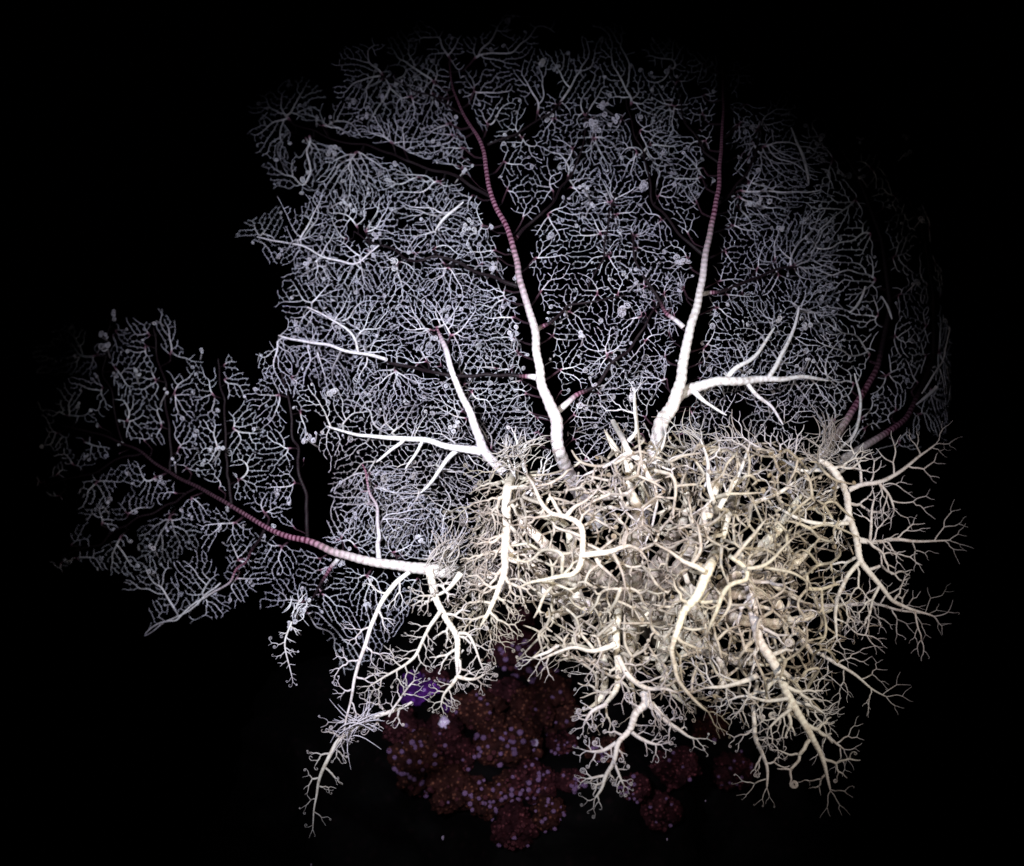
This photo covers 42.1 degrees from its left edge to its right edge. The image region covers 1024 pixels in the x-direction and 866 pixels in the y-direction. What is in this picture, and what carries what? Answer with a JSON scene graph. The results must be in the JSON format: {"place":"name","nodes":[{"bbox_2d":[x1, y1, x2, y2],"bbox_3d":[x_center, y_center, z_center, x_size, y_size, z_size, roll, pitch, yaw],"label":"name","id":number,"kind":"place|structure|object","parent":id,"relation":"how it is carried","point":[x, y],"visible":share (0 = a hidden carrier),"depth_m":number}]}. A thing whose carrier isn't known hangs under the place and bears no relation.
{"place":"outdoors","nodes":[
{"label":"outdoors","id":0,"kind":"place"},
{"bbox_2d":[0,459,1023,865],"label":"seabed","id":1,"kind":"structure","parent":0,"point":[120,743],"depth_m":8.27},
{"bbox_2d":[188,586,918,865],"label":"reef rock","id":2,"kind":"object","parent":1,"relation":"on","point":[368,807],"visible":0.62,"depth_m":1.67},
{"bbox_2d":[381,706,425,743],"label":"soft coral","id":3,"kind":"object","parent":2,"relation":"on","point":[410,721],"visible":0.7,"depth_m":1.62},
{"bbox_2d":[386,727,444,796],"bbox_3d":[-0.110,0.391,1.587,0.079,0.081,0.058,0,0,0],"label":"soft coral","id":4,"kind":"object","parent":2,"relation":"on","point":[414,758],"visible":0.93,"depth_m":1.57},
{"bbox_2d":[399,670,439,705],"bbox_3d":[-0.118,0.330,1.697,0.054,0.056,0.043,0,0,0],"label":"encrusting sponge","id":5,"kind":"object","parent":2,"relation":"on","point":[415,700],"visible":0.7,"depth_m":1.68},
{"bbox_2d":[415,787,429,797],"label":"soft coral","id":6,"kind":"object","parent":2,"relation":"on","point":[425,794],"visible":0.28,"depth_m":1.58},
{"bbox_2d":[420,665,450,688],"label":"soft coral","id":7,"kind":"object","parent":2,"relation":"on","point":[443,676],"visible":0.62,"depth_m":1.70},
{"bbox_2d":[426,712,464,744],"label":"soft coral","id":8,"kind":"object","parent":2,"relation":"on","point":[453,730],"visible":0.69,"depth_m":1.58},
{"bbox_2d":[438,715,449,728],"bbox_3d":[-0.081,0.344,1.583,0.016,0.017,0.012,0,0,0],"label":"tube sponge","id":9,"kind":"object","parent":8,"relation":"on","point":[444,721],"visible":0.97,"depth_m":1.58},
{"bbox_2d":[441,697,453,712],"bbox_3d":[-0.069,0.343,1.644,0.031,0.030,0.031,0,0,-43],"label":"encrusting sponge","id":10,"kind":"object","parent":2,"relation":"on","point":[447,708],"visible":0.24,"depth_m":1.64},
{"bbox_2d":[424,762,476,814],"bbox_3d":[-0.069,0.415,1.561,0.068,0.065,0.052,0,0,0],"label":"soft coral","id":11,"kind":"object","parent":2,"relation":"on","point":[443,784],"visible":0.73,"depth_m":1.55},
{"bbox_2d":[437,735,476,771],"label":"soft coral","id":12,"kind":"object","parent":2,"relation":"on","point":[462,750],"visible":0.94,"depth_m":1.56},
{"bbox_2d":[447,686,508,730],"bbox_3d":[-0.042,0.343,1.632,0.074,0.065,0.056,0,0,14],"label":"soft coral","id":13,"kind":"object","parent":2,"relation":"on","point":[473,710],"visible":0.64,"depth_m":1.61},
{"bbox_2d":[458,774,505,821],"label":"soft coral","id":14,"kind":"object","parent":2,"relation":"on","point":[482,798],"visible":0.97,"depth_m":1.53},
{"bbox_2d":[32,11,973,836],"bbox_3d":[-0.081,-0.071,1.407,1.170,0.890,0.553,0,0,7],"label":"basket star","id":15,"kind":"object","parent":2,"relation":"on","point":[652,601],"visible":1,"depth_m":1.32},
{"bbox_2d":[485,675,526,710],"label":"soft coral","id":16,"kind":"object","parent":2,"relation":"on","point":[504,687],"visible":0.45,"depth_m":1.69},
{"bbox_2d":[491,767,522,802],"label":"soft coral","id":17,"kind":"object","parent":2,"relation":"on","point":[502,780],"visible":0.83,"depth_m":1.53},
{"bbox_2d":[471,712,543,767],"bbox_3d":[-0.007,0.371,1.580,0.091,0.080,0.064,0,0,0],"label":"soft coral","id":18,"kind":"object","parent":2,"relation":"on","point":[500,740],"visible":0.87,"depth_m":1.56},
{"bbox_2d":[490,800,540,850],"bbox_3d":[0.003,0.444,1.502,0.052,0.053,0.052,0,0,40],"label":"soft coral","id":19,"kind":"object","parent":2,"relation":"on","point":[513,827],"visible":0.99,"depth_m":1.49},
{"bbox_2d":[487,629,544,677],"bbox_3d":[0.005,0.291,1.749,0.076,0.067,0.062,0,0,0],"label":"soft coral","id":20,"kind":"object","parent":2,"relation":"on","point":[507,659],"visible":0.72,"depth_m":1.73},
{"bbox_2d":[503,606,535,634],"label":"soft coral","id":21,"kind":"object","parent":2,"relation":"on","point":[528,619],"visible":0.73,"depth_m":1.82},
{"bbox_2d":[508,758,556,804],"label":"soft coral","id":22,"kind":"object","parent":2,"relation":"on","point":[534,777],"visible":0.88,"depth_m":1.52},
{"bbox_2d":[522,655,559,683],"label":"soft coral","id":23,"kind":"object","parent":2,"relation":"on","point":[529,670],"visible":0.51,"depth_m":1.71},
{"bbox_2d":[505,672,580,738],"bbox_3d":[0.038,0.343,1.654,0.094,0.093,0.084,0,0,0],"label":"soft coral","id":24,"kind":"object","parent":2,"relation":"on","point":[549,705],"visible":0.75,"depth_m":1.63},
{"bbox_2d":[529,794,565,832],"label":"soft coral","id":25,"kind":"object","parent":2,"relation":"on","point":[548,812],"visible":1,"depth_m":1.49},
{"bbox_2d":[544,729,578,754],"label":"soft coral","id":26,"kind":"object","parent":2,"relation":"on","point":[562,741],"visible":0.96,"depth_m":1.58},
{"bbox_2d":[554,768,587,793],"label":"soft coral","id":27,"kind":"object","parent":2,"relation":"on","point":[565,779],"visible":0.95,"depth_m":1.52},
{"bbox_2d":[585,735,625,761],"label":"soft coral","id":28,"kind":"object","parent":2,"relation":"on","point":[606,741],"visible":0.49,"depth_m":1.54},
{"bbox_2d":[617,772,651,803],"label":"soft coral","id":29,"kind":"object","parent":2,"relation":"on","point":[641,786],"visible":0.85,"depth_m":1.49},
{"bbox_2d":[640,789,683,832],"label":"soft coral","id":30,"kind":"object","parent":2,"relation":"on","point":[660,811],"visible":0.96,"depth_m":1.51},
{"bbox_2d":[648,745,702,791],"bbox_3d":[0.189,0.385,1.538,0.063,0.052,0.047,0,0,0],"label":"soft coral","id":31,"kind":"object","parent":2,"relation":"on","point":[678,767],"visible":0.99,"depth_m":1.52},
{"bbox_2d":[691,707,728,741],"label":"soft coral","id":32,"kind":"object","parent":2,"relation":"on","point":[702,728],"visible":0.84,"depth_m":1.66},
{"bbox_2d":[710,750,754,791],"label":"soft coral","id":33,"kind":"object","parent":2,"relation":"on","point":[726,768],"visible":0.99,"depth_m":1.64},
{"bbox_2d":[0,0,1023,459],"label":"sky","id":34,"kind":"structure","parent":0,"point":[131,169]}
]}

